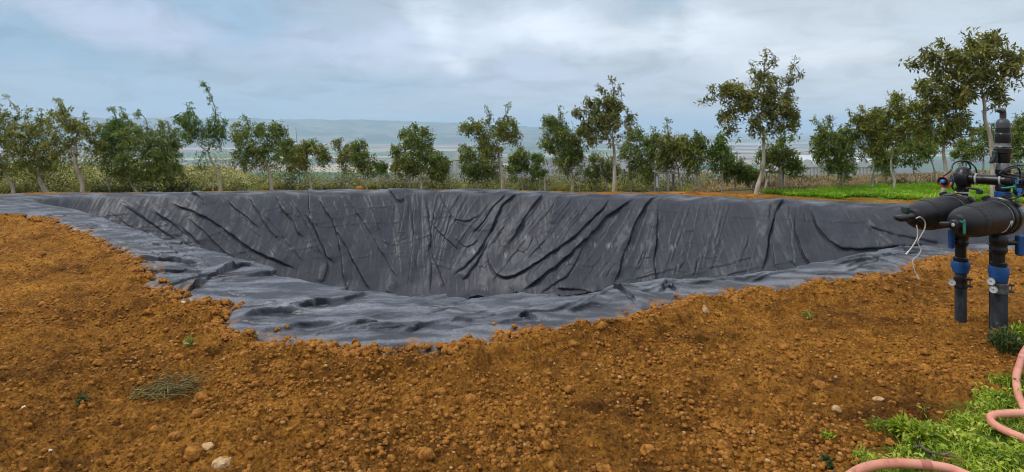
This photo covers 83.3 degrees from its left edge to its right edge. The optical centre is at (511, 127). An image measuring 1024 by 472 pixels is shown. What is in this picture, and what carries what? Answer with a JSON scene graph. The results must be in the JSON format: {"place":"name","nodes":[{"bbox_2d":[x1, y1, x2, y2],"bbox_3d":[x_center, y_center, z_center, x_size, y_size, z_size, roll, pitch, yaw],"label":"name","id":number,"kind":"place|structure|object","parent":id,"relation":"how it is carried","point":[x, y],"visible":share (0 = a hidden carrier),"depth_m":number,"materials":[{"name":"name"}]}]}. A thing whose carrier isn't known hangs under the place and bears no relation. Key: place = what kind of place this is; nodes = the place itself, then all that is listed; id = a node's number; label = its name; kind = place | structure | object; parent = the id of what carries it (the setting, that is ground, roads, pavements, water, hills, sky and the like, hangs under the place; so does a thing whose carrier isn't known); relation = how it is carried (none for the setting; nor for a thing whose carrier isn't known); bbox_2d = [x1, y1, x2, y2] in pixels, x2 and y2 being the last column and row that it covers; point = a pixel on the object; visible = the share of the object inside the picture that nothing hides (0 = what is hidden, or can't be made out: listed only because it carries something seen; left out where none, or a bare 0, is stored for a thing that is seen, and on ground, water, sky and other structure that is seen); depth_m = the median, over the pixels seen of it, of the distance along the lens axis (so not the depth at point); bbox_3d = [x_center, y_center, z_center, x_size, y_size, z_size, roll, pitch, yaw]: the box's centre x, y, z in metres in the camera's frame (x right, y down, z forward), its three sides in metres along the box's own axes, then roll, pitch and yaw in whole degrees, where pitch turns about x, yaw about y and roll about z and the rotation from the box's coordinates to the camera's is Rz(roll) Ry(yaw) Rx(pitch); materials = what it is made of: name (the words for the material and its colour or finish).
{"place":"outdoors","nodes":[
{"label":"outdoors","id":0,"kind":"place"},
{"bbox_2d":[0,115,715,146],"bbox_3d":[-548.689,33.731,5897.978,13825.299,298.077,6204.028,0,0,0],"label":"hills","id":1,"kind":"structure","parent":0,"point":[327,131],"depth_m":5481.41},
{"bbox_2d":[0,188,1023,471],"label":"ground","id":2,"kind":"structure","parent":0,"point":[22,346],"depth_m":3.76,"materials":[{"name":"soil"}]},
{"bbox_2d":[0,94,31,192],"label":"orchard tree","id":3,"kind":"object","parent":2,"relation":"on","point":[4,168],"visible":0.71,"depth_m":17.20,"materials":[{"name":"green plant"}]},
{"bbox_2d":[1,105,65,191],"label":"orchard tree","id":4,"kind":"object","parent":2,"relation":"on","point":[33,132],"visible":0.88,"depth_m":16.87,"materials":[{"name":"green plant"}]},
{"bbox_2d":[39,98,112,191],"bbox_3d":[-12.570,0.593,16.637,2.008,2.918,1.188,0,0,0],"label":"orchard tree","id":5,"kind":"object","parent":2,"relation":"on","point":[70,125],"visible":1,"depth_m":16.52,"materials":[{"name":"green plant"}]},
{"bbox_2d":[75,390,91,404],"bbox_3d":[-2.588,1.639,3.468,0.099,0.105,0.080,0,0,26],"label":"weed","id":6,"kind":"object","parent":2,"relation":"on","point":[81,398],"visible":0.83,"depth_m":3.47,"materials":[{"name":"green plant"}]},
{"bbox_2d":[91,105,136,192],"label":"orchard tree","id":7,"kind":"object","parent":2,"relation":"on","point":[119,123],"visible":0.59,"depth_m":17.30,"materials":[{"name":"green plant"}]},
{"bbox_2d":[103,108,177,191],"bbox_3d":[-10.940,0.760,17.022,2.122,2.660,1.404,0,0,-10],"label":"orchard tree","id":8,"kind":"object","parent":2,"relation":"on","point":[150,150],"visible":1,"depth_m":16.86,"materials":[{"name":"green plant"}]},
{"bbox_2d":[145,119,188,190],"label":"orchard tree","id":9,"kind":"object","parent":2,"relation":"on","point":[173,144],"visible":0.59,"depth_m":17.57,"materials":[{"name":"green plant"}]},
{"bbox_2d":[129,364,217,403],"bbox_3d":[-2.106,1.608,3.607,0.484,0.125,0.438,0,0,0],"label":"withered clump","id":10,"kind":"object","parent":2,"relation":"on","point":[174,388],"visible":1,"depth_m":3.56,"materials":[{"name":"green plant"}]},
{"bbox_2d":[167,430,180,441],"bbox_3d":[-1.791,1.643,3.064,0.061,0.047,0.059,0,0,12],"label":"stone","id":11,"kind":"object","parent":2,"relation":"on","point":[175,436],"visible":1,"depth_m":3.05,"materials":[{"name":"stone"}]},
{"bbox_2d":[183,334,196,347],"bbox_3d":[-2.361,1.568,4.215,0.101,0.119,0.119,0,0,-35],"label":"weed","id":12,"kind":"object","parent":2,"relation":"on","point":[189,341],"visible":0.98,"depth_m":4.21,"materials":[{"name":"green plant"}]},
{"bbox_2d":[182,442,202,462],"bbox_3d":[-1.622,1.646,2.918,0.108,0.081,0.093,0,0,38],"label":"clod","id":13,"kind":"object","parent":2,"relation":"on","point":[193,451],"visible":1,"depth_m":2.90,"materials":[{"name":"soil"}]},
{"bbox_2d":[170,80,228,190],"bbox_3d":[-8.962,0.319,16.482,1.696,3.384,0.862,0,0,0],"label":"orchard tree","id":14,"kind":"object","parent":2,"relation":"on","point":[193,130],"visible":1,"depth_m":16.43,"materials":[{"name":"green plant"}]},
{"bbox_2d":[202,442,213,450],"bbox_3d":[-1.585,1.661,2.997,0.070,0.031,0.057,0,0,42],"label":"stone","id":15,"kind":"object","parent":2,"relation":"on","point":[206,446],"visible":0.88,"depth_m":2.99,"materials":[{"name":"beige stone"}]},
{"bbox_2d":[211,456,231,469],"bbox_3d":[-1.416,1.642,2.806,0.080,0.063,0.091,0,0,0],"label":"stone","id":16,"kind":"object","parent":2,"relation":"on","point":[220,462],"visible":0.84,"depth_m":2.79,"materials":[{"name":"beige stone"}]},
{"bbox_2d":[228,113,288,189],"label":"orchard tree","id":17,"kind":"object","parent":2,"relation":"on","point":[276,134],"visible":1,"depth_m":16.30,"materials":[{"name":"green plant"}]},
{"bbox_2d":[273,137,303,186],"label":"orchard tree","id":18,"kind":"object","parent":2,"relation":"on","point":[288,146],"visible":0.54,"depth_m":18.13,"materials":[{"name":"green plant"}]},
{"bbox_2d":[284,138,333,188],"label":"orchard tree","id":19,"kind":"object","parent":2,"relation":"on","point":[306,150],"visible":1,"depth_m":16.91,"materials":[{"name":"green plant"}]},
{"bbox_2d":[330,137,353,186],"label":"orchard tree","id":20,"kind":"object","parent":2,"relation":"on","point":[342,156],"visible":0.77,"depth_m":17.73,"materials":[{"name":"green plant"}]},
{"bbox_2d":[347,138,381,188],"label":"orchard tree","id":21,"kind":"object","parent":2,"relation":"on","point":[361,163],"visible":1,"depth_m":16.90,"materials":[{"name":"green plant"}]},
{"bbox_2d":[374,160,388,186],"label":"orchard tree","id":22,"kind":"object","parent":2,"relation":"on","point":[383,168],"visible":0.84,"depth_m":18.45,"materials":[{"name":"green plant"}]},
{"bbox_2d":[0,138,799,193],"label":"undergrowth","id":23,"kind":"object","parent":2,"relation":"on","point":[97,186],"visible":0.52,"depth_m":18.54,"materials":[{"name":"green plant"}]},
{"bbox_2d":[389,155,421,187],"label":"orchard tree","id":24,"kind":"object","parent":2,"relation":"on","point":[394,168],"visible":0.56,"depth_m":16.70,"materials":[{"name":"green plant"}]},
{"bbox_2d":[388,121,449,188],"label":"orchard tree","id":25,"kind":"object","parent":2,"relation":"on","point":[418,147],"visible":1,"depth_m":16.30,"materials":[{"name":"green plant"}]},
{"bbox_2d":[430,151,452,188],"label":"orchard tree","id":26,"kind":"object","parent":2,"relation":"on","point":[449,161],"visible":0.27,"depth_m":16.75,"materials":[{"name":"green plant"}]},
{"bbox_2d":[456,143,504,188],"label":"orchard tree","id":27,"kind":"object","parent":2,"relation":"on","point":[484,167],"visible":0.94,"depth_m":16.69,"materials":[{"name":"green plant"}]},
{"bbox_2d":[457,101,524,188],"bbox_3d":[-0.577,0.586,15.998,1.856,2.646,1.105,0,0,20],"label":"orchard tree","id":28,"kind":"object","parent":2,"relation":"on","point":[485,148],"visible":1,"depth_m":15.92,"materials":[{"name":"green plant"}]},
{"bbox_2d":[0,219,1021,471],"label":"soil lumps","id":29,"kind":"object","parent":2,"relation":"on","point":[424,453],"visible":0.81,"depth_m":3.61,"materials":[{"name":"soil"}]},
{"bbox_2d":[0,188,1023,356],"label":"pond liner","id":30,"kind":"object","parent":2,"relation":"on","point":[392,268],"visible":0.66,"depth_m":12.34,"materials":[{"name":"plastic"}]},
{"bbox_2d":[183,291,191,297],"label":"clay clod","id":31,"kind":"object","parent":30,"relation":"on","point":[187,294],"visible":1,"depth_m":5.38,"materials":[{"name":"brown soil"}]},
{"bbox_2d":[0,213,1014,357],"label":"edge crumbs","id":32,"kind":"object","parent":30,"relation":"on","point":[354,349],"visible":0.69,"depth_m":5.06,"materials":[{"name":"soil"}]},
{"bbox_2d":[502,145,532,189],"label":"orchard tree","id":33,"kind":"object","parent":2,"relation":"on","point":[519,162],"visible":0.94,"depth_m":17.30,"materials":[{"name":"green plant"}]},
{"bbox_2d":[526,152,548,190],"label":"orchard tree","id":34,"kind":"object","parent":2,"relation":"on","point":[536,167],"visible":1,"depth_m":17.13,"materials":[{"name":"green plant"}]},
{"bbox_2d":[536,105,587,191],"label":"orchard tree","id":35,"kind":"object","parent":2,"relation":"on","point":[569,156],"visible":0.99,"depth_m":15.67,"materials":[{"name":"green plant"}]},
{"bbox_2d":[580,148,622,191],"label":"orchard tree","id":36,"kind":"object","parent":2,"relation":"on","point":[606,169],"visible":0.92,"depth_m":16.33,"materials":[{"name":"green plant"}]},
{"bbox_2d":[596,463,611,471],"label":"clod","id":37,"kind":"object","parent":2,"relation":"on","point":[601,467],"visible":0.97,"depth_m":2.75,"materials":[{"name":"soil"}]},
{"bbox_2d":[571,75,637,191],"bbox_3d":[2.442,0.229,15.200,1.808,3.243,1.014,0,0,0],"label":"orchard tree","id":38,"kind":"object","parent":2,"relation":"on","point":[601,121],"visible":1,"depth_m":15.12,"materials":[{"name":"olive green leaves"},{"name":"pale bark"},{"name":"dark bark"}]},
{"bbox_2d":[617,124,647,191],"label":"orchard tree","id":39,"kind":"object","parent":2,"relation":"on","point":[633,136],"visible":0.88,"depth_m":16.75,"materials":[{"name":"green plant"}]},
{"bbox_2d":[640,444,656,458],"bbox_3d":[0.683,1.626,2.889,0.077,0.066,0.087,0,0,0],"label":"clod","id":40,"kind":"object","parent":2,"relation":"on","point":[648,451],"visible":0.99,"depth_m":2.86,"materials":[{"name":"soil"}]},
{"bbox_2d":[634,125,663,191],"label":"orchard tree","id":41,"kind":"object","parent":2,"relation":"on","point":[646,173],"visible":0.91,"depth_m":16.36,"materials":[{"name":"green plant"}]},
{"bbox_2d":[651,170,677,192],"bbox_3d":[4.154,1.530,15.798,0.676,0.658,0.849,0,0,10],"label":"plank shelter","id":42,"kind":"object","parent":2,"relation":"on","point":[656,180],"visible":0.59,"depth_m":15.78,"materials":[{"name":"grey wood"}]},
{"bbox_2d":[653,117,691,191],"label":"orchard tree","id":43,"kind":"object","parent":2,"relation":"on","point":[670,148],"visible":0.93,"depth_m":15.51,"materials":[{"name":"green plant"}]},
{"bbox_2d":[680,129,709,191],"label":"orchard tree","id":44,"kind":"object","parent":2,"relation":"on","point":[696,154],"visible":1,"depth_m":15.32,"materials":[{"name":"green plant"}]},
{"bbox_2d":[702,305,709,313],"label":"stone","id":45,"kind":"object","parent":2,"relation":"on","point":[705,310],"visible":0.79,"depth_m":4.95,"materials":[{"name":"beige stone"}]},
{"bbox_2d":[703,133,736,191],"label":"orchard tree","id":46,"kind":"object","parent":2,"relation":"on","point":[719,151],"visible":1,"depth_m":15.13,"materials":[{"name":"green plant"}]},
{"bbox_2d":[715,439,733,454],"bbox_3d":[1.081,1.631,2.923,0.091,0.072,0.073,0,0,36],"label":"clod","id":47,"kind":"object","parent":2,"relation":"on","point":[721,444],"visible":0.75,"depth_m":2.91,"materials":[{"name":"soil"}]},
{"bbox_2d":[718,152,748,189],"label":"orchard tree","id":48,"kind":"object","parent":2,"relation":"on","point":[738,167],"visible":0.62,"depth_m":15.52,"materials":[{"name":"green plant"}]},
{"bbox_2d":[693,47,805,193],"bbox_3d":[5.622,-0.090,13.585,2.652,3.631,1.144,0,0,0],"label":"orchard tree","id":49,"kind":"object","parent":2,"relation":"on","point":[744,102],"visible":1,"depth_m":13.52,"materials":[{"name":"olive green leaves"},{"name":"dark bark"},{"name":"pale bark"}]},
{"bbox_2d":[740,163,759,188],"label":"orchard tree","id":50,"kind":"object","parent":2,"relation":"on","point":[749,171],"visible":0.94,"depth_m":15.30,"materials":[{"name":"green plant"}]},
{"bbox_2d":[762,171,785,188],"bbox_3d":[6.772,1.413,14.774,0.474,0.615,1.402,0,0,36],"label":"timber frame","id":51,"kind":"object","parent":2,"relation":"on","point":[770,174],"visible":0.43,"depth_m":14.58,"materials":[{"name":"grey wood"}]},
{"bbox_2d":[752,133,809,189],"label":"orchard tree","id":52,"kind":"object","parent":2,"relation":"on","point":[778,155],"visible":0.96,"depth_m":14.30,"materials":[{"name":"green plant"}]},
{"bbox_2d":[801,310,814,318],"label":"weed","id":53,"kind":"object","parent":2,"relation":"on","point":[809,315],"visible":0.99,"depth_m":4.94,"materials":[{"name":"green plant"}]},
{"bbox_2d":[818,452,835,469],"bbox_3d":[1.536,1.634,2.809,0.103,0.084,0.093,0,0,39],"label":"weed","id":54,"kind":"object","parent":2,"relation":"on","point":[824,457],"visible":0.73,"depth_m":2.80,"materials":[{"name":"green plant"}]},
{"bbox_2d":[818,428,836,439],"bbox_3d":[1.710,1.665,3.106,0.097,0.085,0.083,0,0,0],"label":"weed","id":55,"kind":"object","parent":2,"relation":"on","point":[827,434],"visible":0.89,"depth_m":3.10,"materials":[{"name":"green plant"}]},
{"bbox_2d":[806,113,864,186],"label":"orchard tree","id":56,"kind":"object","parent":2,"relation":"on","point":[842,142],"visible":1,"depth_m":14.67,"materials":[{"name":"green plant"}]},
{"bbox_2d":[831,405,841,412],"bbox_3d":[1.895,1.647,3.366,0.050,0.048,0.053,0,0,0],"label":"stone","id":57,"kind":"object","parent":2,"relation":"on","point":[836,408],"visible":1,"depth_m":3.35,"materials":[{"name":"beige stone"}]},
{"bbox_2d":[845,104,890,187],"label":"orchard tree","id":58,"kind":"object","parent":2,"relation":"on","point":[864,124],"visible":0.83,"depth_m":14.54,"materials":[{"name":"green plant"}]},
{"bbox_2d":[872,396,883,401],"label":"stone","id":59,"kind":"object","parent":2,"relation":"on","point":[877,399],"visible":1,"depth_m":3.42,"materials":[{"name":"beige stone"}]},
{"bbox_2d":[876,379,885,386],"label":"clod","id":60,"kind":"object","parent":2,"relation":"on","point":[880,383],"visible":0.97,"depth_m":3.61,"materials":[{"name":"soil"}]},
{"bbox_2d":[868,146,904,181],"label":"orchard tree","id":61,"kind":"object","parent":2,"relation":"on","point":[884,166],"visible":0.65,"depth_m":15.71,"materials":[{"name":"green plant"}]},
{"bbox_2d":[885,438,895,445],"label":"clod","id":62,"kind":"object","parent":2,"relation":"on","point":[888,441],"visible":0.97,"depth_m":2.94,"materials":[{"name":"soil"}]},
{"bbox_2d":[759,182,1023,202],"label":"field grass","id":63,"kind":"structure","parent":2,"relation":"on","point":[920,190],"depth_m":13.71,"materials":[{"name":"green plant"}]},
{"bbox_2d":[869,89,922,189],"bbox_3d":[9.479,0.381,14.184,1.308,2.677,0.857,0,0,0],"label":"orchard tree","id":64,"kind":"object","parent":2,"relation":"on","point":[894,131],"visible":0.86,"depth_m":14.13,"materials":[{"name":"green plant"}]},
{"bbox_2d":[886,409,916,441],"bbox_3d":[2.076,1.592,3.051,0.183,0.168,0.191,0,0,36],"label":"weed","id":65,"kind":"object","parent":2,"relation":"on","point":[898,424],"visible":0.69,"depth_m":3.06,"materials":[{"name":"green plant"}]},
{"bbox_2d":[890,137,939,182],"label":"orchard tree","id":66,"kind":"object","parent":2,"relation":"on","point":[924,151],"visible":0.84,"depth_m":15.88,"materials":[{"name":"green plant"}]},
{"bbox_2d":[902,415,948,447],"bbox_3d":[2.111,1.581,2.951,0.203,0.185,0.213,0,0,0],"label":"weed","id":67,"kind":"object","parent":2,"relation":"on","point":[928,432],"visible":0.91,"depth_m":2.93,"materials":[{"name":"green plant"}]},
{"bbox_2d":[910,128,941,182],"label":"orchard tree","id":68,"kind":"object","parent":2,"relation":"on","point":[936,153],"visible":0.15,"depth_m":16.34,"materials":[{"name":"green plant"}]},
{"bbox_2d":[842,368,1023,471],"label":"grass","id":69,"kind":"structure","parent":2,"relation":"on","point":[974,448],"depth_m":2.94,"materials":[{"name":"green plant"}]},
{"bbox_2d":[912,439,955,459],"bbox_3d":[2.027,1.545,2.766,0.146,0.075,0.124,0,0,0],"label":"twig","id":70,"kind":"object","parent":2,"relation":"on","point":[929,452],"visible":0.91,"depth_m":2.73,"materials":[{"name":"grey wood"}]},
{"bbox_2d":[846,345,1023,471],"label":"garden hose","id":71,"kind":"object","parent":2,"relation":"on","point":[906,463],"visible":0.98,"depth_m":2.65,"materials":[{"name":"pink rubber"}]},
{"bbox_2d":[899,73,983,192],"bbox_3d":[9.789,0.230,13.183,1.809,2.980,1.098,0,0,0],"label":"orchard tree","id":72,"kind":"object","parent":2,"relation":"on","point":[937,108],"visible":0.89,"depth_m":13.10,"materials":[{"name":"green plant"}]},
{"bbox_2d":[942,454,962,463],"bbox_3d":[2.126,1.610,2.783,0.094,0.046,0.092,0,0,0],"label":"clod","id":73,"kind":"object","parent":2,"relation":"on","point":[946,458],"visible":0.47,"depth_m":2.77,"materials":[{"name":"soil"}]},
{"bbox_2d":[893,107,1023,330],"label":"filter station","id":74,"kind":"object","parent":2,"relation":"on","point":[998,218],"visible":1,"depth_m":4.55,"materials":[{"name":"black plastic"}]},
{"bbox_2d":[905,225,917,254],"bbox_3d":[3.073,0.865,4.429,0.120,0.227,0.014,0,0,-15],"label":"cord","id":75,"kind":"object","parent":74,"relation":"hanging from","point":[907,252],"visible":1,"depth_m":4.43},
{"bbox_2d":[912,216,925,278],"bbox_3d":[3.132,0.925,4.422,0.097,0.492,0.054,0,0,0],"label":"cord","id":76,"kind":"object","parent":74,"relation":"hanging from","point":[919,246],"visible":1,"depth_m":4.44,"materials":[{"name":"white plastic"}]},
{"bbox_2d":[898,26,1023,196],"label":"orchard tree","id":77,"kind":"object","parent":2,"relation":"on","point":[983,71],"visible":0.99,"depth_m":12.29,"materials":[{"name":"olive-green leaves"},{"name":"pale bark"},{"name":"dark bark"}]},
{"bbox_2d":[949,138,981,166],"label":"orchard tree","id":78,"kind":"object","parent":2,"relation":"on","point":[955,154],"visible":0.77,"depth_m":18.95,"materials":[{"name":"green plant"}]},
{"bbox_2d":[962,120,995,173],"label":"orchard tree","id":79,"kind":"object","parent":2,"relation":"on","point":[982,135],"visible":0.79,"depth_m":18.46,"materials":[{"name":"green plant"}]},
{"bbox_2d":[983,322,1023,354],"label":"weed","id":80,"kind":"object","parent":2,"relation":"on","point":[1004,341],"visible":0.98,"depth_m":4.19,"materials":[{"name":"green plant"}]},
{"bbox_2d":[1008,320,1023,342],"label":"weed","id":81,"kind":"object","parent":2,"relation":"on","point":[1020,329],"visible":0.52,"depth_m":4.30,"materials":[{"name":"green plant"}]},
{"bbox_2d":[1010,111,1023,171],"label":"orchard tree","id":82,"kind":"object","parent":2,"relation":"on","point":[1017,129],"visible":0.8,"depth_m":15.43,"materials":[{"name":"green plant"}]},
{"bbox_2d":[0,133,1023,193],"bbox_3d":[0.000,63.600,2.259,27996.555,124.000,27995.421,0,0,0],"label":"valley","id":83,"kind":"structure","parent":0,"point":[747,147],"depth_m":2492.85,"materials":[{"name":"grey"}]},
{"bbox_2d":[452,147,473,182],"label":"greenhouse","id":84,"kind":"object","parent":83,"relation":"on","point":[455,167],"visible":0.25,"depth_m":190.00,"materials":[{"name":"white plastic"}]},
{"bbox_2d":[757,155,883,175],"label":"greenhouse","id":85,"kind":"object","parent":83,"relation":"on","point":[863,167],"visible":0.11,"depth_m":150.00,"materials":[{"name":"white plastic"}]},
{"bbox_2d":[0,0,1023,133],"label":"sky","id":86,"kind":"structure","parent":0,"point":[392,60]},
{"bbox_2d":[690,168,1023,191],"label":"dry grass","id":87,"kind":"structure","parent":0,"point":[814,181],"depth_m":16.70,"materials":[{"name":"plant"}]}
]}

